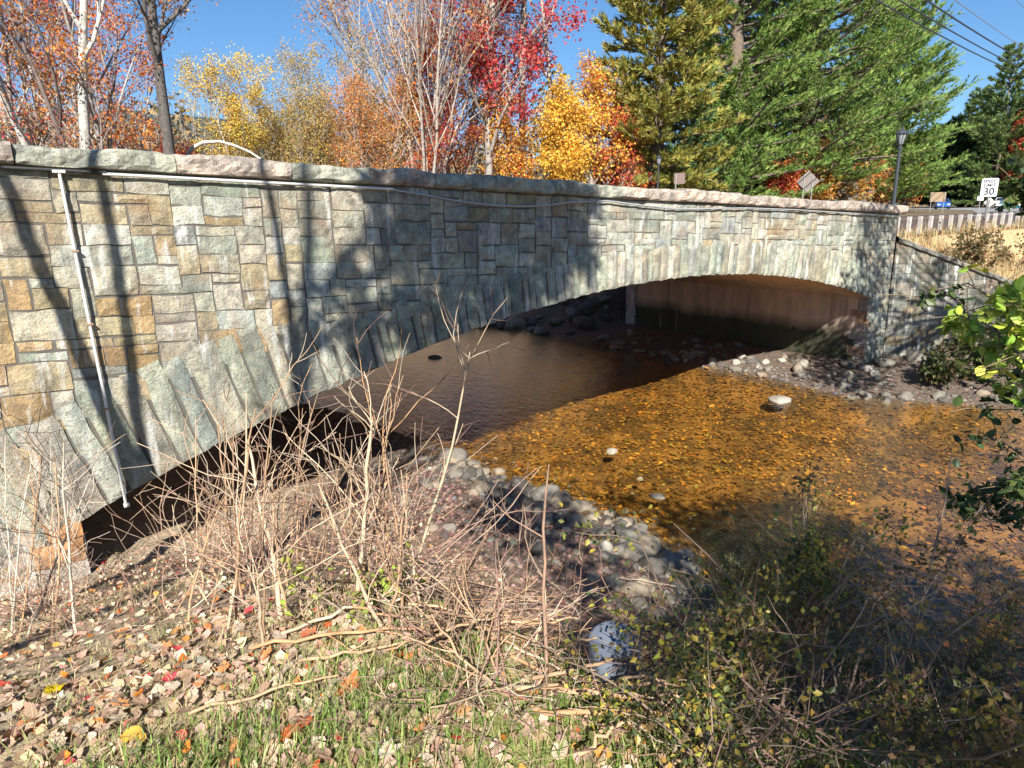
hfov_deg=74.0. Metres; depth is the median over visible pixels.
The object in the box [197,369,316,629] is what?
dead cane
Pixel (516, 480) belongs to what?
river rock
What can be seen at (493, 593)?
dead stick
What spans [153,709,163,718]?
fallen leaf
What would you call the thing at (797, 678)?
leafy shrub
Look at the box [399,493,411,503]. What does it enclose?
river rock
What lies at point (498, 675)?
dead stick
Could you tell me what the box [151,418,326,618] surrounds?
dead cane
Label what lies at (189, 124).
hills
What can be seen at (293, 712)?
fallen leaf
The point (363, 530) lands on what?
dead cane
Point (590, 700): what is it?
dead stick
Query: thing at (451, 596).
dead stick
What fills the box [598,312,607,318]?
boulder
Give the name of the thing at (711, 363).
river rock
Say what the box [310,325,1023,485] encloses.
river water
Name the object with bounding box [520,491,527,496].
river rock
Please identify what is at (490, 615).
dead stick
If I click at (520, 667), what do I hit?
dead stick
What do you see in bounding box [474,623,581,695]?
dead stick
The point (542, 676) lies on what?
dead stick
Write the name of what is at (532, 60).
maple tree
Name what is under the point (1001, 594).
leafy shrub
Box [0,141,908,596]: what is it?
stone bridge
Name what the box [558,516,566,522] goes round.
river rock
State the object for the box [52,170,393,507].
conduit pipe
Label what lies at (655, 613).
river rock
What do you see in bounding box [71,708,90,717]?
fallen leaf
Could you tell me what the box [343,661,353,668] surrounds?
fallen leaf
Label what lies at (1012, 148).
maple tree
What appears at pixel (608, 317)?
boulder
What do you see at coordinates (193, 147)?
fallen limb
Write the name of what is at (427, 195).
sagging cable
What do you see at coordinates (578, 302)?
boulder
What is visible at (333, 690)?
fallen leaf
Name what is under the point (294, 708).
fallen leaf
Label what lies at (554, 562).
river rock
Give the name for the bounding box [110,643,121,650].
fallen leaf
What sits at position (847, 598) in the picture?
leafy shrub
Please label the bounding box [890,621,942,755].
dead cane
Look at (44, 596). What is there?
dead cane
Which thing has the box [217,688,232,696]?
fallen leaf
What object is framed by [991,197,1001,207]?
parked car
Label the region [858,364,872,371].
river rock
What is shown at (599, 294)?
boulder
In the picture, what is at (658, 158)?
street lamp
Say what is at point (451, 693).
fallen leaf
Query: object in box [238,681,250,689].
fallen leaf
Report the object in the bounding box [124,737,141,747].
fallen leaf
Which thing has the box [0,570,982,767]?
grass
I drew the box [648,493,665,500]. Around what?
river rock
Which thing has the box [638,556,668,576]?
river rock
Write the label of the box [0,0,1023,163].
sky
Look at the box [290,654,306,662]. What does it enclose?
fallen leaf
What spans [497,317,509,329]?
boulder
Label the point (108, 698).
fallen leaf
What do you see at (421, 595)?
dead stick
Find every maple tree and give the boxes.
[0,1,69,147]
[1,0,159,149]
[45,0,160,151]
[148,131,202,154]
[382,5,487,173]
[424,0,596,174]
[430,0,560,171]
[472,88,542,178]
[529,68,605,182]
[556,48,638,184]
[993,109,1023,188]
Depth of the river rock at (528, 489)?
12.34 m
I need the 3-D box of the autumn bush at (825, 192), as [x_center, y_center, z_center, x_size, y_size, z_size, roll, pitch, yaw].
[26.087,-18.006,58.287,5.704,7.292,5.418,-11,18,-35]
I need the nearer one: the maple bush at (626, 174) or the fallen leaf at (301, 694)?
the fallen leaf at (301, 694)
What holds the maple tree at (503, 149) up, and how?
on the ground at (502, 371)
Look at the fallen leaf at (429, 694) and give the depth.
2.37 m
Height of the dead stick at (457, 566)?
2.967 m
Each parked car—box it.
[934,198,950,208]
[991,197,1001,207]
[998,198,1022,211]
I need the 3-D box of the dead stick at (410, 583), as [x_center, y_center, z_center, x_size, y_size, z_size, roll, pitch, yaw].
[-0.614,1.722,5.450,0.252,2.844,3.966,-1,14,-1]
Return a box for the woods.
[1,56,919,210]
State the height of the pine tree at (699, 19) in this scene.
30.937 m
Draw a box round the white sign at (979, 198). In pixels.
[977,196,983,212]
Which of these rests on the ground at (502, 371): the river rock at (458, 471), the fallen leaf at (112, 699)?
the river rock at (458, 471)
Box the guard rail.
[897,211,1023,236]
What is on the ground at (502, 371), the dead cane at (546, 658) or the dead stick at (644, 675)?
the dead cane at (546, 658)
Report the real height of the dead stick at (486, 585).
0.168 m
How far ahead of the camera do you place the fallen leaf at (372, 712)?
2.33 m
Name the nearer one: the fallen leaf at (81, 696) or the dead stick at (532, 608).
the fallen leaf at (81, 696)
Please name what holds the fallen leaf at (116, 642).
on the ground at (502, 371)
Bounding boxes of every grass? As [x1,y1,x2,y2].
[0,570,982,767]
[896,216,1023,278]
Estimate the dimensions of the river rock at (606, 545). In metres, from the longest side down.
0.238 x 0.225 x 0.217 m
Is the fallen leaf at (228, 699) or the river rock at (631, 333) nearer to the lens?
the fallen leaf at (228, 699)
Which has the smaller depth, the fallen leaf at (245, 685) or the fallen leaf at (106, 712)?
the fallen leaf at (106, 712)
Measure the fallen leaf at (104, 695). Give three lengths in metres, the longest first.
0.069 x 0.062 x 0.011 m
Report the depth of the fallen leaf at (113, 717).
2.40 m
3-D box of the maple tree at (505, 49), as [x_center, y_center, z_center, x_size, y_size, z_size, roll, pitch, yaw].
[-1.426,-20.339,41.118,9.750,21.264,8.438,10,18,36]
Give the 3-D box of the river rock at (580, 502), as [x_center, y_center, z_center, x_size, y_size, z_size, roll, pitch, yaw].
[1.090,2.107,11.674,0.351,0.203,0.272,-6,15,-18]
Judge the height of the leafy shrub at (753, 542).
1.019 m
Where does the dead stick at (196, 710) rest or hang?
on the ground at (502, 371)
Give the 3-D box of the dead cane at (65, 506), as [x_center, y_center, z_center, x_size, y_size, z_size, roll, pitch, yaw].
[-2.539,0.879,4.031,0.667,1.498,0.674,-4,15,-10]
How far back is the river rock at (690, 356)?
22.84 m
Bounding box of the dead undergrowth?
[0,419,1019,767]
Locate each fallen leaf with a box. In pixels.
[0,680,14,686]
[0,695,8,702]
[0,711,14,720]
[3,696,12,702]
[14,656,24,661]
[28,690,41,699]
[33,712,52,723]
[35,748,49,755]
[38,665,49,672]
[42,683,65,693]
[45,731,66,749]
[46,728,59,738]
[50,652,65,657]
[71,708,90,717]
[72,722,87,734]
[77,694,86,697]
[86,693,103,702]
[91,721,113,732]
[93,700,103,707]
[95,745,109,757]
[97,691,111,698]
[98,704,115,717]
[103,685,121,700]
[103,690,114,701]
[104,705,122,714]
[107,709,131,720]
[109,698,122,702]
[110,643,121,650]
[110,738,122,750]
[111,639,121,645]
[111,697,129,708]
[113,697,132,703]
[114,626,130,633]
[119,726,146,746]
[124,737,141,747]
[127,637,136,642]
[129,743,140,753]
[131,693,150,705]
[131,708,141,715]
[143,711,157,717]
[150,693,160,696]
[151,642,161,648]
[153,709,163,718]
[159,671,176,681]
[161,641,172,649]
[164,681,180,689]
[173,670,181,678]
[178,706,190,712]
[183,677,191,684]
[187,648,203,659]
[187,688,197,697]
[187,695,198,706]
[192,678,205,685]
[194,679,202,687]
[196,660,212,671]
[205,737,218,748]
[206,727,221,741]
[209,676,224,685]
[210,672,227,677]
[210,692,223,708]
[214,655,227,662]
[215,660,234,672]
[216,716,231,725]
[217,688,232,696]
[219,675,237,683]
[221,706,235,716]
[225,695,244,700]
[226,737,240,751]
[227,653,236,658]
[228,687,240,691]
[229,704,240,716]
[233,666,246,677]
[234,622,244,632]
[238,652,249,660]
[238,659,255,665]
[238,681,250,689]
[239,671,250,680]
[241,699,257,710]
[247,708,260,715]
[253,699,263,715]
[254,671,265,678]
[256,678,270,691]
[257,699,271,709]
[260,646,271,660]
[267,732,276,740]
[272,630,286,638]
[279,742,298,752]
[281,643,292,648]
[281,661,292,672]
[283,650,298,663]
[285,707,296,720]
[286,715,312,732]
[287,689,295,702]
[287,706,298,719]
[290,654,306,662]
[291,667,298,674]
[292,710,310,722]
[294,689,305,698]
[300,626,315,637]
[304,707,321,716]
[310,664,328,673]
[314,660,327,669]
[316,747,331,758]
[325,684,339,700]
[328,678,336,684]
[330,673,346,684]
[332,699,345,714]
[334,670,360,695]
[338,723,348,729]
[339,624,351,630]
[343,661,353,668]
[344,708,359,722]
[346,695,357,706]
[347,661,359,673]
[349,622,360,629]
[360,727,375,738]
[367,707,378,717]
[371,646,382,655]
[372,739,401,762]
[377,700,391,710]
[379,638,390,648]
[383,634,399,639]
[385,691,398,700]
[391,659,402,666]
[393,672,409,682]
[399,697,415,706]
[402,645,414,653]
[403,709,420,724]
[409,686,425,698]
[413,721,425,731]
[421,730,436,743]
[424,690,435,704]
[427,707,444,726]
[442,748,453,760]
[448,669,463,680]
[449,683,460,696]
[453,700,471,717]
[466,709,481,718]
[466,723,480,731]
[508,692,524,699]
[552,738,567,759]
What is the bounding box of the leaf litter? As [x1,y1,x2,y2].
[0,464,947,767]
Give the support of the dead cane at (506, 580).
on the ground at (502, 371)
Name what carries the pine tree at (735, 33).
on the ground at (502, 371)
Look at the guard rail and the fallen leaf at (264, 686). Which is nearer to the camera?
the fallen leaf at (264, 686)
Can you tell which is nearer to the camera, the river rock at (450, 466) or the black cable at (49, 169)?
the black cable at (49, 169)
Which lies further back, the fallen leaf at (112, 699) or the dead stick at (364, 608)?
the dead stick at (364, 608)
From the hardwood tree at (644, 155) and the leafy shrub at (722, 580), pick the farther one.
the hardwood tree at (644, 155)
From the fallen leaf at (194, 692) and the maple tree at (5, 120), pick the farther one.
the maple tree at (5, 120)
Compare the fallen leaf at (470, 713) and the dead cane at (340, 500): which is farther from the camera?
the dead cane at (340, 500)
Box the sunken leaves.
[331,353,1023,679]
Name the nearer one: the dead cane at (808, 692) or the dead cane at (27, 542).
the dead cane at (808, 692)
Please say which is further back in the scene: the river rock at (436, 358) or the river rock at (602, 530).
the river rock at (436, 358)
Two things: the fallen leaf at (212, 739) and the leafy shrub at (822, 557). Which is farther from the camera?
the leafy shrub at (822, 557)
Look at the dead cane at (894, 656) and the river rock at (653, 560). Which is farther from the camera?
the river rock at (653, 560)
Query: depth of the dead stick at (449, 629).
2.43 m
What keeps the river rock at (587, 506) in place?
on the ground at (502, 371)
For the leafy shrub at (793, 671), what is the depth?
6.58 m
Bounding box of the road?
[900,208,1022,235]
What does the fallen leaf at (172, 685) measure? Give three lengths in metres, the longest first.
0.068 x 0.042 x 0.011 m
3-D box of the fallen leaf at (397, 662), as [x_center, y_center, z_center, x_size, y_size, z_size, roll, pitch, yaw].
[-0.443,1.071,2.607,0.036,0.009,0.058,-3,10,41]
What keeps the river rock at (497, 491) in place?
in the river water
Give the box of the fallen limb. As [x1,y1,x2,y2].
[185,140,261,158]
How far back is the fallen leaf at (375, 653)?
2.69 m
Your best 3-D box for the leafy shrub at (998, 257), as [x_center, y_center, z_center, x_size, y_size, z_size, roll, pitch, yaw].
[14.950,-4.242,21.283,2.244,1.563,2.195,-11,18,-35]
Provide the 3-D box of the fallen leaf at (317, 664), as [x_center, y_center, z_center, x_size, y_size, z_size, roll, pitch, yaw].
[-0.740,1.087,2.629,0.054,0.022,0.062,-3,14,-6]
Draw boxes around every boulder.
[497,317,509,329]
[504,322,511,330]
[505,316,525,328]
[527,319,538,326]
[527,326,535,332]
[533,326,544,335]
[541,329,549,334]
[548,317,563,325]
[560,300,569,304]
[565,307,578,313]
[565,330,574,334]
[567,312,581,322]
[572,317,587,329]
[575,300,583,306]
[578,302,595,315]
[578,318,595,329]
[588,296,603,307]
[588,620,644,693]
[589,291,606,297]
[598,296,611,302]
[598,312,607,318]
[602,304,610,309]
[603,314,612,320]
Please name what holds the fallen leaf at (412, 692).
on the leaf litter
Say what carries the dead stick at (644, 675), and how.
on the dead undergrowth
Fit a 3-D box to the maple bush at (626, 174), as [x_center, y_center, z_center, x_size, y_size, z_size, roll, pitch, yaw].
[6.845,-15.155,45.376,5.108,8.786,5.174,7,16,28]
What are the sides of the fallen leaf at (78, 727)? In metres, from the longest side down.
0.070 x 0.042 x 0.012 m
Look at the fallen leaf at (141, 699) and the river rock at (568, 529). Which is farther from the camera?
the river rock at (568, 529)
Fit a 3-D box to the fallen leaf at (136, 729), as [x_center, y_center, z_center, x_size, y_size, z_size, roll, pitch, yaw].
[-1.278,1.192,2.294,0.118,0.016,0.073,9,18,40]
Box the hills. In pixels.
[0,107,1014,204]
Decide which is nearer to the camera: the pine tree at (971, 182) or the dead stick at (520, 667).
the dead stick at (520, 667)
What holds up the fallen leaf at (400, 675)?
on the leaf litter
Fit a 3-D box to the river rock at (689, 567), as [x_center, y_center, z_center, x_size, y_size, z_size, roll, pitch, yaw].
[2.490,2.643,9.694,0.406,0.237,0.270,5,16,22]
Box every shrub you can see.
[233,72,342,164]
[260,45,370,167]
[523,501,871,767]
[604,451,1023,767]
[630,473,1023,767]
[656,552,781,639]
[675,655,734,696]
[687,542,861,648]
[691,506,760,550]
[702,524,789,584]
[705,596,852,708]
[726,525,817,586]
[736,550,902,648]
[738,590,926,734]
[784,594,932,749]
[789,537,862,590]
[802,551,908,622]
[828,604,908,696]
[844,645,1009,746]
[864,670,974,767]
[872,648,1017,767]
[898,602,1023,718]
[902,542,1023,702]
[903,539,1023,651]
[913,351,959,390]
[921,333,1012,385]
[923,632,1023,764]
[926,216,1000,261]
[932,280,1018,384]
[945,224,1023,271]
[950,315,1016,368]
[964,634,1023,718]
[983,614,1023,663]
[990,230,1023,269]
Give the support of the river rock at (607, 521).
on the ground at (502, 371)
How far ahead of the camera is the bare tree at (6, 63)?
21.92 m
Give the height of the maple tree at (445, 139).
11.925 m
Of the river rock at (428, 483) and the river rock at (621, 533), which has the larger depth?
the river rock at (428, 483)
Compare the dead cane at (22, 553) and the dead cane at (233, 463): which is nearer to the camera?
the dead cane at (233, 463)
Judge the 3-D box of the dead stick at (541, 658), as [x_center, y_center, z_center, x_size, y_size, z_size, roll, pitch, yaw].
[0.266,0.992,2.358,0.484,0.126,0.212,9,17,33]
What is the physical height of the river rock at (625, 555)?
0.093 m
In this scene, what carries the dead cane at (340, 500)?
on the ground at (502, 371)
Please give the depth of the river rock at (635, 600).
8.63 m
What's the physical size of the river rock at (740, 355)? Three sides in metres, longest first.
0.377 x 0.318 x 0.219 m
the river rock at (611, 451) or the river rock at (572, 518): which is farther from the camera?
the river rock at (611, 451)
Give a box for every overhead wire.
[875,0,1023,75]
[898,0,1023,69]
[925,0,1023,60]
[955,0,1023,47]
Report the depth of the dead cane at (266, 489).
7.89 m
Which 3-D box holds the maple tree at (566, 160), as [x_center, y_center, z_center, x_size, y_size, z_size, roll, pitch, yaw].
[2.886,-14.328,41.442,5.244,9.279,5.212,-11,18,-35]
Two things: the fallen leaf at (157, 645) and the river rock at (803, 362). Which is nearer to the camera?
the fallen leaf at (157, 645)
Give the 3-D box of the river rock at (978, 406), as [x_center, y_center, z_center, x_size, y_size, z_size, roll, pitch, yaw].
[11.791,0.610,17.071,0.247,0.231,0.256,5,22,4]
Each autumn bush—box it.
[759,154,810,197]
[797,138,847,200]
[833,163,877,200]
[851,137,893,202]
[889,152,929,208]
[932,160,961,207]
[998,162,1014,196]
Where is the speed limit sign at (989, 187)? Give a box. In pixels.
[980,177,998,230]
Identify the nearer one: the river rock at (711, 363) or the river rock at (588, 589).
the river rock at (588, 589)
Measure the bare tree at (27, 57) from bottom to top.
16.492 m
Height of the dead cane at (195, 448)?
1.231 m
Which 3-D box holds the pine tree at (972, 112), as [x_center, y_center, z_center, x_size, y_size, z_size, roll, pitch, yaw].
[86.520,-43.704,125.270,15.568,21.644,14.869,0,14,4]
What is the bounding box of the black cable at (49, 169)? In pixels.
[0,165,106,173]
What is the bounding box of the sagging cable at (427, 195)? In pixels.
[391,189,899,216]
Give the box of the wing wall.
[883,237,1012,356]
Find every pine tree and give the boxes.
[585,0,751,190]
[639,0,857,197]
[644,34,728,190]
[668,0,875,190]
[681,77,780,195]
[690,0,963,198]
[820,0,984,201]
[910,119,971,207]
[924,112,992,202]
[927,136,987,206]
[942,42,1023,206]
[952,84,1007,206]
[974,89,1023,201]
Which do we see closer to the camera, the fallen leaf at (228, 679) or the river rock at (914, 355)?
the fallen leaf at (228, 679)
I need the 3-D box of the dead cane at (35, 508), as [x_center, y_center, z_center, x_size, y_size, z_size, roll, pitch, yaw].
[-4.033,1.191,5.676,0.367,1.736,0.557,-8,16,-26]
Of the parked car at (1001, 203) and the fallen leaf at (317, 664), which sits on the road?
the parked car at (1001, 203)
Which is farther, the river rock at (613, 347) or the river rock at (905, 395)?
the river rock at (613, 347)
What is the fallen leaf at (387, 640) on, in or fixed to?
on the ground at (502, 371)
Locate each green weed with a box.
[269,541,441,625]
[650,615,693,664]
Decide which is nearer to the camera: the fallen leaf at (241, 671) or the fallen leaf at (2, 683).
the fallen leaf at (241, 671)
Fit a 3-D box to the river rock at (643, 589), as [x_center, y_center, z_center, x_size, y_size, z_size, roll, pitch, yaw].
[1.605,2.716,8.900,0.414,0.243,0.245,9,0,14]
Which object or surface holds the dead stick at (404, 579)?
on the dead cane at (396, 588)
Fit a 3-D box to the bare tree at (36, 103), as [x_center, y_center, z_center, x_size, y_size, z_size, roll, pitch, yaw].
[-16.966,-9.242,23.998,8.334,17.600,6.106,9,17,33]
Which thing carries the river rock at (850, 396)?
on the ground at (502, 371)
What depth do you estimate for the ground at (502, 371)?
13.29 m
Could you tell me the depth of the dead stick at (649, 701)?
2.21 m
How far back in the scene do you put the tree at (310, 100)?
33.81 m
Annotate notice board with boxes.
[929,192,945,212]
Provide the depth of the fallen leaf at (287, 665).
2.64 m
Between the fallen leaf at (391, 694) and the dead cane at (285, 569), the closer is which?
the fallen leaf at (391, 694)
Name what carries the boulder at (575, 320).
on the ground at (502, 371)
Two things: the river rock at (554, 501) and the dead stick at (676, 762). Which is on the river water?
the river rock at (554, 501)
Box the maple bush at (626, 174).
[578,90,655,187]
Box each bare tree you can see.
[0,0,116,148]
[0,0,135,148]
[0,0,140,148]
[0,0,188,150]
[0,35,28,144]
[62,0,123,149]
[114,0,219,154]
[170,41,331,164]
[263,16,423,168]
[287,0,453,168]
[303,0,542,173]
[313,58,438,170]
[416,1,513,173]
[503,0,555,177]
[519,0,526,177]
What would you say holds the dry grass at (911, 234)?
on the ground at (502, 371)
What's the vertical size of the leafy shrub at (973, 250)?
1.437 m
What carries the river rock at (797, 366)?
on the ground at (502, 371)
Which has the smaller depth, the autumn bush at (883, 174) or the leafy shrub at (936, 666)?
the leafy shrub at (936, 666)
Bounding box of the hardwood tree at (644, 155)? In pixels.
[603,84,661,187]
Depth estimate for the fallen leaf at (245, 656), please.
2.72 m
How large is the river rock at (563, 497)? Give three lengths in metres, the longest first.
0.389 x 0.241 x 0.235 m
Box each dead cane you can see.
[0,406,124,634]
[0,409,53,633]
[0,420,46,633]
[0,429,53,625]
[0,429,119,633]
[0,477,86,610]
[0,482,48,620]
[0,490,52,595]
[0,493,51,624]
[0,515,46,613]
[2,444,49,603]
[11,427,99,592]
[15,426,85,592]
[19,398,108,635]
[29,442,138,617]
[120,397,348,621]
[130,452,261,614]
[134,427,294,622]
[136,384,246,604]
[147,488,211,604]
[148,387,245,598]
[149,525,218,581]
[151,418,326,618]
[175,461,299,612]
[177,479,228,581]
[195,434,409,650]
[196,466,271,592]
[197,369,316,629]
[210,393,276,582]
[233,460,308,585]
[234,385,319,620]
[243,415,285,570]
[244,438,336,623]
[245,419,419,632]
[247,367,338,589]
[250,364,341,621]
[256,409,322,578]
[258,325,329,637]
[280,433,418,606]
[280,457,402,560]
[284,339,401,611]
[285,448,379,609]
[294,387,497,598]
[301,479,339,575]
[312,334,409,592]
[312,451,361,577]
[313,345,403,626]
[315,445,468,605]
[321,453,383,573]
[328,306,469,584]
[333,422,455,632]
[352,470,423,620]
[358,418,475,594]
[361,539,492,669]
[376,263,525,602]
[378,589,514,719]
[410,538,536,682]
[414,517,509,646]
[472,455,518,624]
[492,464,599,708]
[493,550,519,610]
[507,586,609,675]
[521,519,534,615]
[533,545,563,621]
[548,562,647,615]
[724,578,815,742]
[845,600,922,766]
[847,550,904,761]
[878,593,933,765]
[881,627,951,738]
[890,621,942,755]
[904,596,981,763]
[923,582,966,755]
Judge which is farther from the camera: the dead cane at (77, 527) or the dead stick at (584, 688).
the dead cane at (77, 527)
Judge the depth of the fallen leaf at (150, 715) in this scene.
2.40 m
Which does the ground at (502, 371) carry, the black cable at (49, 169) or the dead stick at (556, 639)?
the dead stick at (556, 639)
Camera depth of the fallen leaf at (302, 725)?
2.31 m
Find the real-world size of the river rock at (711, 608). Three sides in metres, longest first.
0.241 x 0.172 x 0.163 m
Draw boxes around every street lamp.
[655,155,661,188]
[891,126,908,204]
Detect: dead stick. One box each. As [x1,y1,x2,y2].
[188,674,338,715]
[250,625,429,658]
[281,588,414,634]
[298,621,417,662]
[336,580,473,605]
[353,606,487,639]
[363,564,451,605]
[369,570,478,595]
[370,582,500,620]
[381,576,451,596]
[384,639,478,672]
[402,615,513,668]
[408,602,526,675]
[409,574,514,594]
[415,577,481,601]
[418,549,491,564]
[418,563,487,590]
[419,616,558,660]
[420,593,460,610]
[421,575,540,602]
[424,556,496,645]
[427,611,529,638]
[429,608,572,647]
[430,582,562,601]
[436,589,496,624]
[436,624,553,638]
[443,606,524,621]
[445,672,531,685]
[449,605,565,638]
[455,613,558,668]
[468,579,537,657]
[468,583,579,602]
[468,589,532,604]
[470,507,518,541]
[472,588,566,659]
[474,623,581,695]
[475,612,566,658]
[476,627,593,677]
[485,631,578,659]
[487,622,587,646]
[494,604,570,614]
[496,587,596,626]
[499,683,662,706]
[506,597,606,616]
[510,654,666,682]
[513,582,597,607]
[514,646,641,731]
[515,645,580,669]
[516,628,568,633]
[517,628,592,643]
[519,648,656,692]
[524,623,587,632]
[524,690,609,702]
[529,683,694,716]
[531,617,596,692]
[531,644,591,677]
[532,637,685,679]
[533,648,587,661]
[537,571,605,617]
[570,678,685,752]
[578,697,633,756]
[579,681,760,738]
[588,635,665,701]
[598,616,686,689]
[616,674,700,712]
[620,577,690,591]
[630,692,719,737]
[662,716,777,767]
[922,659,1021,687]
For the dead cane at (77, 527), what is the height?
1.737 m
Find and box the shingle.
[211,331,1019,696]
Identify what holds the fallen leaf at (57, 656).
on the ground at (502, 371)
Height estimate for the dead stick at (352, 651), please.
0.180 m
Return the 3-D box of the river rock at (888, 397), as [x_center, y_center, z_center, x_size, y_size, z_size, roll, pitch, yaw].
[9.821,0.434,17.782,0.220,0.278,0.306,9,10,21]
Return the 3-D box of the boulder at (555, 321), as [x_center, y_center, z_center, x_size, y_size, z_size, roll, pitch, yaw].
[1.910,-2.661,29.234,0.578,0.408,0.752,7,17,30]
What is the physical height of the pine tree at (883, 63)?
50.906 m
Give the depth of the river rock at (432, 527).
10.33 m
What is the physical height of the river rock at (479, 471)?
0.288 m
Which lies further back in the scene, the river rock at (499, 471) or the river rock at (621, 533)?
the river rock at (499, 471)
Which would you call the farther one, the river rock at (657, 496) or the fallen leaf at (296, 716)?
the river rock at (657, 496)
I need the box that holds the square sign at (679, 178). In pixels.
[674,173,684,188]
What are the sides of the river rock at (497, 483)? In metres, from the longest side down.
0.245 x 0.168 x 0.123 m
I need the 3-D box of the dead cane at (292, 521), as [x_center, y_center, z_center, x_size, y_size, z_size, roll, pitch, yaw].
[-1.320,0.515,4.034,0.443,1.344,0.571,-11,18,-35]
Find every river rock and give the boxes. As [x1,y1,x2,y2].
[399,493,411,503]
[408,458,419,463]
[409,446,416,451]
[418,479,432,484]
[423,482,432,488]
[424,524,438,531]
[428,355,442,361]
[431,481,439,487]
[438,447,467,461]
[439,464,453,471]
[441,475,450,480]
[442,523,456,530]
[447,466,463,477]
[450,457,459,462]
[456,460,466,466]
[461,467,477,479]
[467,460,480,465]
[468,488,479,495]
[470,480,491,492]
[476,468,484,476]
[477,475,486,480]
[478,467,489,474]
[487,487,506,496]
[492,478,504,483]
[493,468,505,474]
[494,481,503,486]
[495,505,511,514]
[496,475,506,479]
[507,497,518,504]
[510,477,528,487]
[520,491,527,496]
[524,486,535,492]
[530,484,559,499]
[531,539,556,555]
[532,506,541,516]
[534,501,547,509]
[538,518,549,525]
[545,513,553,522]
[550,497,563,506]
[551,491,570,502]
[551,559,560,564]
[552,513,560,521]
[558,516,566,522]
[561,526,571,532]
[564,501,581,511]
[565,500,582,504]
[566,513,582,525]
[580,516,591,524]
[581,501,592,511]
[585,571,599,583]
[586,512,601,520]
[586,587,594,596]
[587,529,598,534]
[597,334,610,340]
[597,527,610,534]
[597,550,609,560]
[598,540,612,551]
[602,510,613,517]
[602,515,611,519]
[603,519,611,524]
[604,510,619,517]
[605,576,615,586]
[606,448,616,454]
[609,344,618,349]
[610,340,624,345]
[610,543,624,554]
[610,573,620,579]
[613,524,626,532]
[615,519,627,524]
[615,529,637,543]
[619,581,649,597]
[620,553,628,558]
[621,529,639,536]
[622,516,633,526]
[623,541,647,560]
[627,332,635,335]
[629,596,645,604]
[631,562,639,569]
[633,577,655,592]
[633,599,647,611]
[635,526,646,532]
[635,533,661,553]
[637,521,648,529]
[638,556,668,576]
[642,607,671,625]
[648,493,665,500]
[657,550,675,571]
[659,350,671,355]
[664,356,672,365]
[664,571,671,577]
[666,592,677,600]
[668,581,679,589]
[669,355,679,360]
[673,548,694,560]
[675,590,687,601]
[676,559,700,575]
[686,353,694,358]
[690,338,699,342]
[690,350,699,355]
[693,612,706,623]
[698,584,712,591]
[701,600,720,610]
[705,607,716,620]
[707,357,716,362]
[708,361,715,366]
[716,362,724,366]
[728,366,741,370]
[731,359,740,364]
[734,341,742,346]
[736,353,745,358]
[745,358,758,363]
[757,372,766,376]
[760,359,769,363]
[764,366,770,370]
[768,395,791,404]
[777,358,785,361]
[789,357,799,362]
[792,362,802,371]
[792,372,811,378]
[797,359,808,366]
[832,375,848,381]
[836,381,851,388]
[838,370,855,380]
[839,359,856,368]
[846,394,855,399]
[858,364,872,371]
[858,390,872,398]
[869,369,880,376]
[872,358,895,367]
[880,391,890,397]
[881,399,890,405]
[883,395,891,402]
[896,391,912,399]
[905,349,926,362]
[931,391,945,398]
[938,397,950,403]
[975,389,990,395]
[976,404,985,410]
[994,396,1009,404]
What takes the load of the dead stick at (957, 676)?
on the ground at (502, 371)
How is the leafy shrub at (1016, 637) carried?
on the ground at (502, 371)
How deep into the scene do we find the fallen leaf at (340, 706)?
2.38 m
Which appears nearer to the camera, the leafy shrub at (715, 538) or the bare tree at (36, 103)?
the leafy shrub at (715, 538)
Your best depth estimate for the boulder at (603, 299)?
28.60 m
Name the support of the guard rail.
on the ground at (502, 371)
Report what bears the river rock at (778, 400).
in the river water
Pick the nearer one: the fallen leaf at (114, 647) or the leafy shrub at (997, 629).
the fallen leaf at (114, 647)
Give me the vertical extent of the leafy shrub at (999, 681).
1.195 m
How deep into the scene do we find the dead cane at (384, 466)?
3.35 m
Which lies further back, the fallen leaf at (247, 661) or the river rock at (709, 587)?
the river rock at (709, 587)
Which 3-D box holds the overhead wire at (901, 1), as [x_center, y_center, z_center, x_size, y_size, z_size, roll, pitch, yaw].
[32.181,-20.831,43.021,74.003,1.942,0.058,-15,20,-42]
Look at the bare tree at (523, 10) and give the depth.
38.15 m
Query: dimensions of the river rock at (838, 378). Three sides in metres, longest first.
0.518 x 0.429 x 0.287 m
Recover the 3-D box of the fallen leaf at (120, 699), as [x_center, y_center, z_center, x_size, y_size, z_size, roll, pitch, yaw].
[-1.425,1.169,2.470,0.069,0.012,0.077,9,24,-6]
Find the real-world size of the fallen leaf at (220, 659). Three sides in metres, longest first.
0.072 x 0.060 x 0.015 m
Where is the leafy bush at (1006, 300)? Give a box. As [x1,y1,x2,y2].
[875,148,1023,535]
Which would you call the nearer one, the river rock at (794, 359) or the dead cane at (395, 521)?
the dead cane at (395, 521)
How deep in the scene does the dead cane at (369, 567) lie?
2.95 m
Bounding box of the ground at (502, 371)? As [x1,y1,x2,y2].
[0,203,1023,767]
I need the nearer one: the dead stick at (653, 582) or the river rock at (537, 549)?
the dead stick at (653, 582)
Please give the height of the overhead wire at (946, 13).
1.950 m
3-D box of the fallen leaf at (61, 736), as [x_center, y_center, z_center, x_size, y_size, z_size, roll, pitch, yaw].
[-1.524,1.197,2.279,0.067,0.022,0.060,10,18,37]
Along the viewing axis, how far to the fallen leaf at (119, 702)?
2.48 m
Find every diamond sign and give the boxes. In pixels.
[797,171,818,199]
[984,198,994,211]
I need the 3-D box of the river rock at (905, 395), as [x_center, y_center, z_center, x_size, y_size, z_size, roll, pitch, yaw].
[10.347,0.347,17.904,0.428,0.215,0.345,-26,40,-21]

